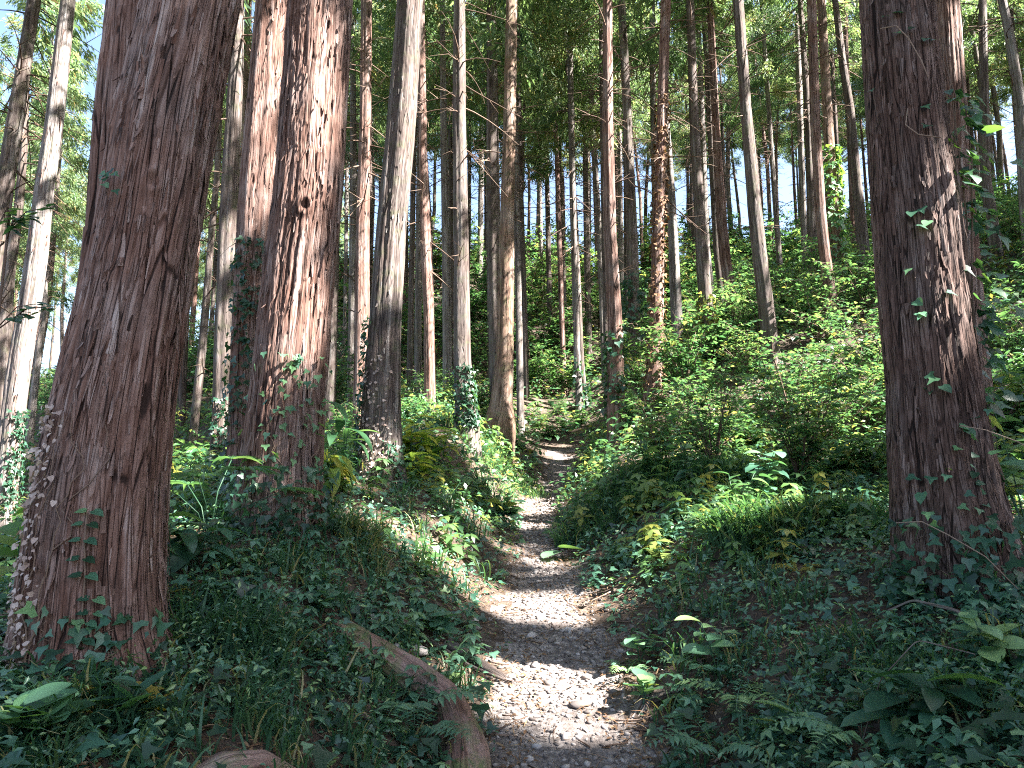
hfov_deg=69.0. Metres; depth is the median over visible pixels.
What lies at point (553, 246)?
leafy shrub
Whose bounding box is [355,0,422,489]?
cedar tree
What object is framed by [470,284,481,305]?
leafy shrub
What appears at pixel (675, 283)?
cedar tree
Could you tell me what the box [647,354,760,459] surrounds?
leafy shrub
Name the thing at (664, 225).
withered creeper
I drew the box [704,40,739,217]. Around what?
cedar tree
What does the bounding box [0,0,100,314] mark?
cedar tree
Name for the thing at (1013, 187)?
leafy shrub
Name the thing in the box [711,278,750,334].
leafy shrub
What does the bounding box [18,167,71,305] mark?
cedar tree
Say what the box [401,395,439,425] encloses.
leafy shrub
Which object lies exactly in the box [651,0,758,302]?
cedar tree
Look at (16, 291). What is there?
cedar tree
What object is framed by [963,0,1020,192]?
cedar tree
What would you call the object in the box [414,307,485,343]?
leafy shrub
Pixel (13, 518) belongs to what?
leafy shrub
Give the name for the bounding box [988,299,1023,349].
leafy shrub
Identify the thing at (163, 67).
cedar tree
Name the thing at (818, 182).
cedar tree
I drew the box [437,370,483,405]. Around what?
leafy shrub
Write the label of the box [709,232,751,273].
leafy shrub
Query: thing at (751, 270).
leafy shrub
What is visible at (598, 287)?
leafy shrub
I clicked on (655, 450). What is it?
sunlit herb
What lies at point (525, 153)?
cedar tree
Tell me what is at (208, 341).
leafy shrub
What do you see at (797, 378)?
leafy shrub
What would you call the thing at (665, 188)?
cedar tree
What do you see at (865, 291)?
leafy shrub
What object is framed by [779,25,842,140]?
cedar tree
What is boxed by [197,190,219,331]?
cedar tree
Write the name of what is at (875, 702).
glossy plant
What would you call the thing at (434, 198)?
cedar tree
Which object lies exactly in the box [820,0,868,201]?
cedar tree
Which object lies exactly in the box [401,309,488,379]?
leafy shrub
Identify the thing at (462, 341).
cedar tree
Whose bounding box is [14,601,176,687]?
ivy creeper
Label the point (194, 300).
cedar tree
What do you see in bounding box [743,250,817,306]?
leafy shrub
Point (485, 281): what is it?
leafy shrub
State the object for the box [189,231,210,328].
cedar tree
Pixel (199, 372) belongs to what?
cedar tree
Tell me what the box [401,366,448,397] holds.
leafy shrub
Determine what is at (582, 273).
leafy shrub
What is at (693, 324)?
leafy shrub
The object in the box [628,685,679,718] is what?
broken stub
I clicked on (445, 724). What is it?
fern
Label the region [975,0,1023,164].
cedar tree
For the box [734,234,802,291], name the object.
leafy shrub
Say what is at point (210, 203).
cedar tree
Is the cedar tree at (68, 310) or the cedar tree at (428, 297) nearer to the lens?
the cedar tree at (428, 297)
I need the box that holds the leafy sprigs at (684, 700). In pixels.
[0,250,1023,767]
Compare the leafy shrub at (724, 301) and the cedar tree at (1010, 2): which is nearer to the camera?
the leafy shrub at (724, 301)
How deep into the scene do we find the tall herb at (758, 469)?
7.30 m
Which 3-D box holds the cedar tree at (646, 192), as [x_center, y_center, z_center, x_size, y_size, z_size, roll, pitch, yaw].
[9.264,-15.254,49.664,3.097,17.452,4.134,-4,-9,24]
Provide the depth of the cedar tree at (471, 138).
38.79 m
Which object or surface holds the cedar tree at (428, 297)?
on the ground at (562, 441)
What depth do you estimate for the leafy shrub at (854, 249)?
18.53 m
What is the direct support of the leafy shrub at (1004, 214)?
on the ground at (562, 441)
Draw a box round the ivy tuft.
[98,168,119,194]
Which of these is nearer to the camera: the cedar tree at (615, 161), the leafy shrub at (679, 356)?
the leafy shrub at (679, 356)
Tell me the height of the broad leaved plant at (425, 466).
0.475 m
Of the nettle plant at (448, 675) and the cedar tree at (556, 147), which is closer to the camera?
the nettle plant at (448, 675)
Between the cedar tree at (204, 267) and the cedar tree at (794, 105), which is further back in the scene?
the cedar tree at (204, 267)
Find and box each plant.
[0,507,24,573]
[0,682,95,743]
[88,669,170,725]
[167,500,203,556]
[167,516,249,576]
[308,588,339,620]
[324,401,379,465]
[324,449,356,496]
[401,415,450,470]
[404,452,437,486]
[413,604,459,645]
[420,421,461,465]
[439,669,464,679]
[487,495,526,521]
[541,545,583,557]
[620,631,667,665]
[623,668,662,704]
[675,615,740,674]
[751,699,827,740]
[838,667,952,749]
[865,670,1008,728]
[885,568,937,610]
[947,610,1023,680]
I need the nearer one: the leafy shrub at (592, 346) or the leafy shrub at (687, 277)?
the leafy shrub at (592, 346)
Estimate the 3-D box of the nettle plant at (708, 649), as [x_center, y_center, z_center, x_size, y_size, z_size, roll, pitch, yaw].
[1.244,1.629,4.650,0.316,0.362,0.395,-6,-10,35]
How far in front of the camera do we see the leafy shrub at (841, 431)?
10.16 m
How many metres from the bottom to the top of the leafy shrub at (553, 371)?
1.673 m
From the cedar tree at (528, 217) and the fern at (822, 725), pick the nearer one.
the fern at (822, 725)
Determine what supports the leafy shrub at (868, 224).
on the ground at (562, 441)
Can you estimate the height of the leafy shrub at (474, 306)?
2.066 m
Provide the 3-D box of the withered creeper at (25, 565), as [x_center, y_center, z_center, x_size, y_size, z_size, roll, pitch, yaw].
[-2.062,0.740,3.256,0.502,1.330,0.196,-3,-8,18]
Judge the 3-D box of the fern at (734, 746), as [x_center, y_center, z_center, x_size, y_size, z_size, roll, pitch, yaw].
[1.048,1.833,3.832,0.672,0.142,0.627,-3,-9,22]
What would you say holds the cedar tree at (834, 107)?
on the ground at (562, 441)
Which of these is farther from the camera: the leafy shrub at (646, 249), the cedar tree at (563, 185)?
the cedar tree at (563, 185)
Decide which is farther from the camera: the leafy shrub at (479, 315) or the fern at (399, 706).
the leafy shrub at (479, 315)
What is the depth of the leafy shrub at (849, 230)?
26.79 m
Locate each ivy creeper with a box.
[0,409,30,519]
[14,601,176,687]
[206,393,227,470]
[210,465,345,535]
[218,235,264,473]
[231,352,331,524]
[351,315,370,471]
[379,440,405,488]
[450,362,481,429]
[571,357,584,415]
[582,383,591,408]
[600,331,630,417]
[620,268,650,386]
[694,292,719,339]
[816,143,854,298]
[868,506,1023,611]
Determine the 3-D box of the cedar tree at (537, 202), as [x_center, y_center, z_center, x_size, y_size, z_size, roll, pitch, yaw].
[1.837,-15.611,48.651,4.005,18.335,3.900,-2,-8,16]
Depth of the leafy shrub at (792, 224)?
44.38 m
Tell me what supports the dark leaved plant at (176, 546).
on the ground at (562, 441)
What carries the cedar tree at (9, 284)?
on the ground at (562, 441)
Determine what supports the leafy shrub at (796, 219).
on the ground at (562, 441)
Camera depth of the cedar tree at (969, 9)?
32.41 m
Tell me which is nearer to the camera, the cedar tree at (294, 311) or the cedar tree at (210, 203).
the cedar tree at (294, 311)
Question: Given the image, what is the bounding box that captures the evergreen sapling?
[0,193,68,327]
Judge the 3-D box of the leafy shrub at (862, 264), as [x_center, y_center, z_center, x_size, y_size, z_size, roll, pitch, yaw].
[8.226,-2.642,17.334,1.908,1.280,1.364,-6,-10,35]
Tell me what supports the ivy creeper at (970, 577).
on the ground at (562, 441)
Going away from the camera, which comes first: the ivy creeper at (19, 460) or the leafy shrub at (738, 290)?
the ivy creeper at (19, 460)
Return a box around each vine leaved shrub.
[985,387,1023,523]
[994,428,1023,503]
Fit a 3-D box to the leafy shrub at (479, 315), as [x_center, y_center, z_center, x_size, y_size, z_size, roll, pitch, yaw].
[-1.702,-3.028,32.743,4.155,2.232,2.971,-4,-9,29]
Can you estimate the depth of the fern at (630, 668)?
4.95 m
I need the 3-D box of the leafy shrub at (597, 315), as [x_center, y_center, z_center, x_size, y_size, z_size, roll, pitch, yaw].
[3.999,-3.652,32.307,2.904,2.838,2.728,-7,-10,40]
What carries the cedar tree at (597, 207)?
on the ground at (562, 441)
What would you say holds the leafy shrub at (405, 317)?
on the ground at (562, 441)
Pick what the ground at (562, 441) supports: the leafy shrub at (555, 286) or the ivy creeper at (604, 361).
the leafy shrub at (555, 286)
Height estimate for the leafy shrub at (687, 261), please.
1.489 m
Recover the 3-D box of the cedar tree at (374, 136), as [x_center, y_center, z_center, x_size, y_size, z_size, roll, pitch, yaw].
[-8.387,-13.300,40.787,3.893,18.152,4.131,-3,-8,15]
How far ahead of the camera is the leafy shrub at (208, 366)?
26.41 m
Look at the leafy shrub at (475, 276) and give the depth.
36.69 m
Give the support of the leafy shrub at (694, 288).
on the ground at (562, 441)
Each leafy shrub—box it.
[0,496,28,535]
[27,376,52,403]
[29,365,55,416]
[38,362,55,395]
[173,399,211,464]
[173,439,209,470]
[186,351,212,396]
[188,314,213,354]
[188,333,213,361]
[188,345,213,370]
[191,355,212,384]
[195,319,213,342]
[325,400,360,438]
[336,342,353,402]
[337,303,347,357]
[338,251,348,295]
[338,279,348,311]
[338,282,348,325]
[339,240,348,283]
[339,277,441,365]
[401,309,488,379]
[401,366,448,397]
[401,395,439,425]
[402,283,441,337]
[408,214,481,288]
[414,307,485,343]
[423,286,486,323]
[432,214,483,267]
[434,283,486,336]
[435,338,486,356]
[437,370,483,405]
[469,245,551,342]
[470,235,483,264]
[470,246,483,268]
[470,250,486,290]
[470,253,483,277]
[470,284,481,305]
[470,293,590,382]
[471,216,483,249]
[476,379,492,407]
[480,308,534,336]
[486,263,546,308]
[513,358,553,392]
[514,245,556,285]
[525,215,556,258]
[525,225,570,282]
[525,232,597,297]
[525,238,556,261]
[526,256,567,304]
[526,278,570,322]
[527,242,570,268]
[528,300,591,338]
[528,336,600,394]
[529,282,598,358]
[529,407,551,424]
[532,247,591,309]
[536,423,566,437]
[539,348,594,396]
[546,397,568,414]
[554,326,626,366]
[555,414,576,432]
[564,214,594,265]
[565,254,597,282]
[567,271,622,329]
[568,410,592,424]
[590,216,650,253]
[591,276,641,297]
[602,318,676,392]
[611,366,708,458]
[616,207,684,280]
[616,282,756,400]
[623,288,683,344]
[637,218,683,263]
[639,267,682,298]
[640,263,692,295]
[643,365,779,438]
[646,331,700,372]
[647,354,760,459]
[663,309,691,341]
[664,239,750,298]
[664,271,741,317]
[664,310,698,339]
[665,193,711,253]
[665,236,731,276]
[666,320,754,362]
[668,259,714,284]
[677,207,747,261]
[678,238,692,259]
[681,285,751,327]
[683,289,716,333]
[683,291,725,327]
[685,283,741,335]
[688,298,754,338]
[689,242,751,293]
[704,417,780,449]
[707,278,757,334]
[708,328,781,373]
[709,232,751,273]
[710,271,793,335]
[711,223,743,254]
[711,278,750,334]
[711,278,753,311]
[712,263,753,286]
[726,207,788,268]
[728,228,770,261]
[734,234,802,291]
[737,342,884,484]
[738,248,801,281]
[739,258,866,345]
[740,334,843,423]
[741,255,800,300]
[741,285,806,321]
[742,229,801,263]
[742,266,787,311]
[743,216,800,272]
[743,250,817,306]
[768,239,851,277]
[770,260,817,292]
[778,203,799,238]
[778,274,846,324]
[779,295,881,369]
[783,202,867,252]
[784,263,817,289]
[785,192,846,220]
[786,365,884,445]
[794,234,865,300]
[795,432,885,472]
[797,236,869,276]
[806,336,885,434]
[814,247,876,315]
[842,197,866,228]
[842,250,874,288]
[843,225,872,256]
[845,220,872,256]
[845,336,885,412]
[862,182,871,232]
[865,208,871,242]
[868,386,1018,431]
[974,174,1017,240]
[975,169,1017,209]
[975,177,1012,205]
[976,183,1021,247]
[978,196,1018,226]
[984,193,1018,228]
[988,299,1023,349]
[989,310,1014,340]
[990,213,1023,259]
[991,350,1023,387]
[992,365,1023,436]
[996,171,1017,205]
[999,199,1018,237]
[1001,175,1018,204]
[1012,221,1023,258]
[1012,251,1023,270]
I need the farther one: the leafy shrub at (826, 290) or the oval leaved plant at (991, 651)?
the leafy shrub at (826, 290)
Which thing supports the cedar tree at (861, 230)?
on the ground at (562, 441)
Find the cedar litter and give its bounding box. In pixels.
[1,393,1023,767]
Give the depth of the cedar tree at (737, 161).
58.11 m
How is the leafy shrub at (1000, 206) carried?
on the ground at (562, 441)
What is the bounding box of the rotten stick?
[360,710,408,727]
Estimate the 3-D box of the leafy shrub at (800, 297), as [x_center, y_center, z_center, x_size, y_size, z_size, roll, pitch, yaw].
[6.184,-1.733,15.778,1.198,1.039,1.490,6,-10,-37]
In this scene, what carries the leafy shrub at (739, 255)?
on the ground at (562, 441)
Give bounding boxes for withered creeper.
[2,404,110,683]
[356,355,396,487]
[642,93,671,389]
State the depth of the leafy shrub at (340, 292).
31.69 m
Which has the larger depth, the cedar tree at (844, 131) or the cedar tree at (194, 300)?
the cedar tree at (844, 131)
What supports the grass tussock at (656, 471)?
on the ground at (562, 441)
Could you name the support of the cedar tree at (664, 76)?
on the ground at (562, 441)
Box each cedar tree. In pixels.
[0,0,75,538]
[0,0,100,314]
[0,0,102,413]
[0,0,104,458]
[0,0,241,690]
[0,41,34,279]
[0,74,22,264]
[0,139,31,279]
[10,29,91,408]
[11,107,84,325]
[12,190,32,334]
[13,197,24,314]
[14,71,87,357]
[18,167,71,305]
[47,248,66,334]
[49,210,77,368]
[53,168,84,349]
[65,173,87,313]
[71,220,84,299]
[72,135,90,243]
[176,101,241,429]
[188,1,252,457]
[189,169,219,344]
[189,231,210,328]
[189,234,204,319]
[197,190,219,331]
[198,240,216,305]
[200,161,221,342]
[200,180,219,273]
[201,120,222,234]
[202,0,254,464]
[208,0,254,193]
[210,0,254,177]
[226,0,286,472]
[229,0,352,550]
[325,0,429,429]
[335,0,388,427]
[338,0,393,407]
[339,6,383,345]
[339,195,348,255]
[340,166,349,237]
[340,191,348,249]
[343,2,385,247]
[344,1,392,304]
[355,0,385,275]
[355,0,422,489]
[356,0,471,393]
[356,108,384,155]
[358,0,484,394]
[372,0,440,336]
[372,0,503,397]
[373,0,469,411]
[373,107,416,185]
[374,134,384,238]
[383,53,438,304]
[384,22,476,271]
[416,123,440,229]
[417,0,521,459]
[425,14,500,375]
[427,0,478,204]
[428,0,578,462]
[428,59,466,181]
[429,98,477,236]
[435,0,501,289]
[435,0,534,385]
[451,0,582,434]
[465,0,587,400]
[466,0,537,403]
[466,129,478,204]
[467,16,483,277]
[470,0,486,278]
[471,12,563,370]
[477,10,540,206]
[480,102,553,237]
[498,3,599,396]
[517,0,634,420]
[522,1,630,407]
[522,31,582,347]
[522,105,554,271]
[523,0,653,384]
[525,14,599,358]
[526,137,550,269]
[528,46,554,299]
[531,134,561,233]
[531,140,576,255]
[541,0,633,366]
[545,0,659,425]
[552,93,579,249]
[553,0,685,399]
[566,0,648,443]
[573,37,598,288]
[577,52,622,278]
[582,82,613,261]
[591,0,728,354]
[593,0,658,338]
[596,0,701,230]
[598,77,640,232]
[612,0,716,401]
[613,2,656,321]
[615,28,656,279]
[616,111,640,217]
[627,0,730,347]
[630,6,677,198]
[632,3,688,193]
[634,81,649,259]
[640,79,681,259]
[640,144,683,238]
[646,0,765,294]
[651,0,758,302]
[669,31,707,257]
[669,34,720,253]
[671,81,688,238]
[674,36,734,225]
[675,1,762,318]
[682,58,737,166]
[697,21,750,212]
[699,0,789,370]
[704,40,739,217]
[705,3,762,243]
[718,0,808,270]
[723,30,780,191]
[723,69,741,238]
[724,61,783,204]
[734,90,787,225]
[735,5,795,217]
[740,87,774,220]
[744,0,855,288]
[745,0,843,273]
[746,0,791,246]
[750,28,802,235]
[760,83,796,208]
[761,0,853,324]
[771,42,804,226]
[777,89,805,218]
[778,12,842,131]
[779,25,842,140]
[782,0,856,300]
[784,14,850,141]
[786,109,842,152]
[804,82,864,162]
[805,0,862,198]
[806,0,865,257]
[817,0,872,277]
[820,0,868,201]
[820,50,857,144]
[820,72,861,223]
[836,4,864,135]
[838,85,866,177]
[839,35,869,216]
[841,13,866,159]
[847,1,865,158]
[859,0,1023,606]
[937,0,998,449]
[960,0,998,136]
[961,0,998,197]
[961,0,1007,190]
[961,0,1023,263]
[961,0,1023,266]
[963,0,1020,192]
[963,11,1005,155]
[963,14,999,140]
[967,34,1001,176]
[971,0,1011,181]
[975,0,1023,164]
[976,1,1023,161]
[988,1,1023,178]
[989,0,1023,55]
[989,74,1011,193]
[992,0,1023,78]
[995,66,1016,178]
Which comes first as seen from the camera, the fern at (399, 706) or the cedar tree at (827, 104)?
the fern at (399, 706)
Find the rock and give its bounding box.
[195,749,295,767]
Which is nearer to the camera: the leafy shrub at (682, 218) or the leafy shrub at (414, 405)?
the leafy shrub at (414, 405)
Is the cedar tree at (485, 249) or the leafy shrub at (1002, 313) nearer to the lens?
the leafy shrub at (1002, 313)
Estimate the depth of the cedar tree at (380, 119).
24.82 m
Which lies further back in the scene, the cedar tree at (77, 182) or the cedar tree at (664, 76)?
the cedar tree at (77, 182)
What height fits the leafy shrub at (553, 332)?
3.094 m
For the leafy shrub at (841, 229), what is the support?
on the ground at (562, 441)
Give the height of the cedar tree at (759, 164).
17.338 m
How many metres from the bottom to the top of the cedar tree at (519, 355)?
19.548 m
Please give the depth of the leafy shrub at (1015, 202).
20.26 m
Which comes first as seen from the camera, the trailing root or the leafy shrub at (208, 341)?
the trailing root
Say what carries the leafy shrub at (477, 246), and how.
on the ground at (562, 441)
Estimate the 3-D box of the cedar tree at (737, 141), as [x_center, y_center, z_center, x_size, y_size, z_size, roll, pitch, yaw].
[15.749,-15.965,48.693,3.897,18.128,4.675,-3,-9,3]
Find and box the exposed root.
[335,618,491,767]
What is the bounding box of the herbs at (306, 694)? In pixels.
[0,298,1023,767]
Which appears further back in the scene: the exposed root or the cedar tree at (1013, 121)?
the cedar tree at (1013, 121)
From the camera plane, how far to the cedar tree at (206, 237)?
52.02 m
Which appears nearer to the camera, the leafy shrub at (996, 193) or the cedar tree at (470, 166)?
the leafy shrub at (996, 193)
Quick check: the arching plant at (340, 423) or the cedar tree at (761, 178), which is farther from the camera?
the cedar tree at (761, 178)
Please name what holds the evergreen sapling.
on the ground at (562, 441)
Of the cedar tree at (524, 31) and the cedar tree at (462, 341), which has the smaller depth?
the cedar tree at (462, 341)
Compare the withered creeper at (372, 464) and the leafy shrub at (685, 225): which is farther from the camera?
the leafy shrub at (685, 225)
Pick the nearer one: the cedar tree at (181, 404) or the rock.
the rock
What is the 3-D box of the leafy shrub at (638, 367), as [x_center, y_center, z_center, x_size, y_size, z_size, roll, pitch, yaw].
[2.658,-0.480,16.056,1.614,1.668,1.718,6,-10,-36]
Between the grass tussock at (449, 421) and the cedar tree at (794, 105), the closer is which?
the grass tussock at (449, 421)
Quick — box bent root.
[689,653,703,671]
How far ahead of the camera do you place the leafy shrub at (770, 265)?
26.26 m
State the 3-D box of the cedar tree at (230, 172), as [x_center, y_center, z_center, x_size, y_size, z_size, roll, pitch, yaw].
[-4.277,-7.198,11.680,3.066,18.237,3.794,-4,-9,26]
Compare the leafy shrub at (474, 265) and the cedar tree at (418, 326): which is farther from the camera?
the leafy shrub at (474, 265)
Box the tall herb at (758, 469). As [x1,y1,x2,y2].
[744,450,788,498]
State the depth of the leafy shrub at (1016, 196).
18.61 m
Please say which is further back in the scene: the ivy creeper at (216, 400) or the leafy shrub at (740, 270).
the leafy shrub at (740, 270)
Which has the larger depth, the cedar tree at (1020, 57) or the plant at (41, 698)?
the cedar tree at (1020, 57)
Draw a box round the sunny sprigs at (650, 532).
[0,220,1023,593]
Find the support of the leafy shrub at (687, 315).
on the ground at (562, 441)
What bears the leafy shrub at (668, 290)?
on the ground at (562, 441)
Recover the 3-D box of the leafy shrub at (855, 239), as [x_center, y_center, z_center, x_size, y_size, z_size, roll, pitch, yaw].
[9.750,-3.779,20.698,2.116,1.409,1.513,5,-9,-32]
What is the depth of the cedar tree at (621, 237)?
33.47 m
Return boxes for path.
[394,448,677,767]
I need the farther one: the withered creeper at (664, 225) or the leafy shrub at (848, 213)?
the leafy shrub at (848, 213)
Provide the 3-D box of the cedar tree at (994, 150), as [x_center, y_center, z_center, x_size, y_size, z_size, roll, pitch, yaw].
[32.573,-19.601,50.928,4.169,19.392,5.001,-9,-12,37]
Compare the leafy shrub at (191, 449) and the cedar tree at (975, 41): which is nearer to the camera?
the leafy shrub at (191, 449)
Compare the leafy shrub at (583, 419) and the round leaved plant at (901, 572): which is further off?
the leafy shrub at (583, 419)
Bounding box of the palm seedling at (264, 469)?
[170,455,325,534]
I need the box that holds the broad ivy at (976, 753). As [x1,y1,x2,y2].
[0,566,1023,767]
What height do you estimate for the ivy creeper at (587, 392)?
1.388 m
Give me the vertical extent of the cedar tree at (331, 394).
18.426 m
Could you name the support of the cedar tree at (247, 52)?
on the ground at (562, 441)
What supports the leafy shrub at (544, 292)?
on the ground at (562, 441)
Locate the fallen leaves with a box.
[0,305,1023,767]
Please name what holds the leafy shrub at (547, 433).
on the ground at (562, 441)
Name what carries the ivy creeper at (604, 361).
attached to the cedar tree at (614, 310)
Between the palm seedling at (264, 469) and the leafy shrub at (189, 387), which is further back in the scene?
the leafy shrub at (189, 387)
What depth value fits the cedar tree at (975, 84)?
39.10 m
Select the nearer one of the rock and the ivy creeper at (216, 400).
the rock
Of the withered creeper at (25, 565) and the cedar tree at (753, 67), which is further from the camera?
the cedar tree at (753, 67)
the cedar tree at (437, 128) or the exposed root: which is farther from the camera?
the cedar tree at (437, 128)
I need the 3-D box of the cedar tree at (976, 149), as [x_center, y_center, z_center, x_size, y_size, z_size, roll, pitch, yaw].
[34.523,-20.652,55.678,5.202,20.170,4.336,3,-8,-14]
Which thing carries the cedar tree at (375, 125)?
on the ground at (562, 441)
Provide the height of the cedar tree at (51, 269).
18.224 m
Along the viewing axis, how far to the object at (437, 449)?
10.40 m
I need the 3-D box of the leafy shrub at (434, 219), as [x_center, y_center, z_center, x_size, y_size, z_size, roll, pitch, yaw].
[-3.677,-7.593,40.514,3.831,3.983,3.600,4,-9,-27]
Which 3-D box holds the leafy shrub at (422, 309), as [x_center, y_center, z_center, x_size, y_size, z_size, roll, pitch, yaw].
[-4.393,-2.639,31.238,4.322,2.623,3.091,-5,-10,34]
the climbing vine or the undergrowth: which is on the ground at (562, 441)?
the undergrowth
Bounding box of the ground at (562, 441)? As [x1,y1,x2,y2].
[0,233,1023,767]
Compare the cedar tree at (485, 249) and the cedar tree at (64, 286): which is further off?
the cedar tree at (64, 286)
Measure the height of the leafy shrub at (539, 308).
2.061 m
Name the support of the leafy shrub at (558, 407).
on the ground at (562, 441)
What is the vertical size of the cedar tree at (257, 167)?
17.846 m
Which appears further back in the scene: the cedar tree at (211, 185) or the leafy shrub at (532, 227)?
the leafy shrub at (532, 227)
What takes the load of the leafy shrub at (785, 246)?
on the ground at (562, 441)
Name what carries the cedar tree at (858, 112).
on the ground at (562, 441)
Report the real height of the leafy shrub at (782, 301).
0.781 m
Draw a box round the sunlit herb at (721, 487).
[713,471,767,509]
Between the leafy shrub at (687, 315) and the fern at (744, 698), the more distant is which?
the leafy shrub at (687, 315)
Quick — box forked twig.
[646,611,665,659]
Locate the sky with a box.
[0,0,1016,376]
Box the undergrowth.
[0,202,1023,542]
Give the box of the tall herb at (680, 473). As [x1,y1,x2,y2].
[665,411,702,486]
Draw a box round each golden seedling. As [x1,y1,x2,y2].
[136,681,177,711]
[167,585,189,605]
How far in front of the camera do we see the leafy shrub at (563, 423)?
21.21 m
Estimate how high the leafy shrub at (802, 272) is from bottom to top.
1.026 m
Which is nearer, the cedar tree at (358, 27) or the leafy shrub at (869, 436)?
the leafy shrub at (869, 436)
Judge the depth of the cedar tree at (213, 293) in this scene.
45.68 m
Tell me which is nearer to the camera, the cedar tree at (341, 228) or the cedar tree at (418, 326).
the cedar tree at (418, 326)
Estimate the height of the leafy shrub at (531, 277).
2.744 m
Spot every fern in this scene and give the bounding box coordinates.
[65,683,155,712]
[371,686,492,727]
[375,705,470,742]
[462,476,504,485]
[604,658,649,673]
[644,713,780,762]
[654,651,742,675]
[674,678,778,710]
[769,699,931,748]
[772,563,819,574]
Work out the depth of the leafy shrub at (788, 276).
22.27 m
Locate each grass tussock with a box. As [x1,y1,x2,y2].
[156,583,321,686]
[325,507,409,582]
[422,408,509,477]
[480,420,553,498]
[539,472,670,548]
[557,454,711,533]
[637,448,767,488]
[680,489,834,556]
[757,479,889,539]
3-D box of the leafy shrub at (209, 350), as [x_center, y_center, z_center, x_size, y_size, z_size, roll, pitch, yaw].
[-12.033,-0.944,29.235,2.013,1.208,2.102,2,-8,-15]
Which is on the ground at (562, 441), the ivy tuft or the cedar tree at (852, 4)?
the cedar tree at (852, 4)
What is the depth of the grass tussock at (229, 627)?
3.68 m
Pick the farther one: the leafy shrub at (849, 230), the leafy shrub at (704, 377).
the leafy shrub at (849, 230)
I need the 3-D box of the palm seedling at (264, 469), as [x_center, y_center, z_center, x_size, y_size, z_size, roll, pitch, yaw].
[-1.881,0.759,4.920,1.248,0.602,0.977,0,-8,0]
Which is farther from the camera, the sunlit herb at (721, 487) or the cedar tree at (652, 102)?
the cedar tree at (652, 102)
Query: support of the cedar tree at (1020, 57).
on the ground at (562, 441)
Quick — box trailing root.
[384,611,511,683]
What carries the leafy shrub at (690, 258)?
on the ground at (562, 441)
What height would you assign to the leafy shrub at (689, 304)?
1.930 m
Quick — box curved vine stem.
[860,640,974,748]
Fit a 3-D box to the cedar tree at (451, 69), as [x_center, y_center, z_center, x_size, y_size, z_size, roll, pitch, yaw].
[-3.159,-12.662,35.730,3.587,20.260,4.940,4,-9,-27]
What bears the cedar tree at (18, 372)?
on the ground at (562, 441)
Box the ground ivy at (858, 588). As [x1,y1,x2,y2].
[0,426,1023,767]
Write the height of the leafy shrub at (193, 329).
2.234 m
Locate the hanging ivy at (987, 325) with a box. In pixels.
[867,11,1023,588]
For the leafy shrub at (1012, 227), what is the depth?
15.79 m
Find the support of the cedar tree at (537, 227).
on the ground at (562, 441)
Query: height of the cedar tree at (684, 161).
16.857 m
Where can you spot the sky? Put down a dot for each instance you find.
(785, 180)
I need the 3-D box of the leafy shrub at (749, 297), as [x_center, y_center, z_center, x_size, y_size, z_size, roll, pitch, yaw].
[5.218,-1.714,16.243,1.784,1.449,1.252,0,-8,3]
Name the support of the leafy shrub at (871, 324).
on the ground at (562, 441)
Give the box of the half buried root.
[443,638,507,678]
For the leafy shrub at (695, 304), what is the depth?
21.63 m
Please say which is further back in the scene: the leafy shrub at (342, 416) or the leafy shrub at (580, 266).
the leafy shrub at (580, 266)
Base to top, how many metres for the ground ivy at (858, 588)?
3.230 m
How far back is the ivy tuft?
3.49 m
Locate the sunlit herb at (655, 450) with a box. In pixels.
[616,421,673,479]
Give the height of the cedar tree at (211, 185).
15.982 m
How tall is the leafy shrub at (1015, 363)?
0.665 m
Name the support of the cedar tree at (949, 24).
on the ground at (562, 441)
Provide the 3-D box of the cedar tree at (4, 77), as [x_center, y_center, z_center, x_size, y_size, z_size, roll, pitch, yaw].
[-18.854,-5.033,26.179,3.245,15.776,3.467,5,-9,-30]
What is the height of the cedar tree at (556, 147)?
22.471 m
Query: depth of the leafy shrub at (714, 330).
15.21 m
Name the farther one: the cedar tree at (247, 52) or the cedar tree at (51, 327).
the cedar tree at (51, 327)
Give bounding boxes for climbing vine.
[64,508,105,645]
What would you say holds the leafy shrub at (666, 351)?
on the ground at (562, 441)
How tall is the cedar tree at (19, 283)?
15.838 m
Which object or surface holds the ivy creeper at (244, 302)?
attached to the cedar tree at (257, 167)
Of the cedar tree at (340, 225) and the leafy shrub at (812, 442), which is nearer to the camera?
the leafy shrub at (812, 442)
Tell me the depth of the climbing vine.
3.21 m
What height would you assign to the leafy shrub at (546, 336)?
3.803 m
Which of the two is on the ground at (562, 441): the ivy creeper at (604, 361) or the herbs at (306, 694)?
the herbs at (306, 694)
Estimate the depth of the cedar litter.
4.68 m
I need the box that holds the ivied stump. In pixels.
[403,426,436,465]
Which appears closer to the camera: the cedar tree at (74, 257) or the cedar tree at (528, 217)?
the cedar tree at (528, 217)
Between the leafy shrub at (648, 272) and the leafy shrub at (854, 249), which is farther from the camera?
the leafy shrub at (648, 272)
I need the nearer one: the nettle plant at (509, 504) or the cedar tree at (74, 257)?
the nettle plant at (509, 504)
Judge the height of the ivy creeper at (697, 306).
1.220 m
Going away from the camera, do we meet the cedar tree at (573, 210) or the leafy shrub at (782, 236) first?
the cedar tree at (573, 210)
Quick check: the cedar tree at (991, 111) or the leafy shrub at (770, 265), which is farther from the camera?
the cedar tree at (991, 111)
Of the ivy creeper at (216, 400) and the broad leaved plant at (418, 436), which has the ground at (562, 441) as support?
the broad leaved plant at (418, 436)
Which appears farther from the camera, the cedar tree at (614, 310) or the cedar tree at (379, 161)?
the cedar tree at (379, 161)

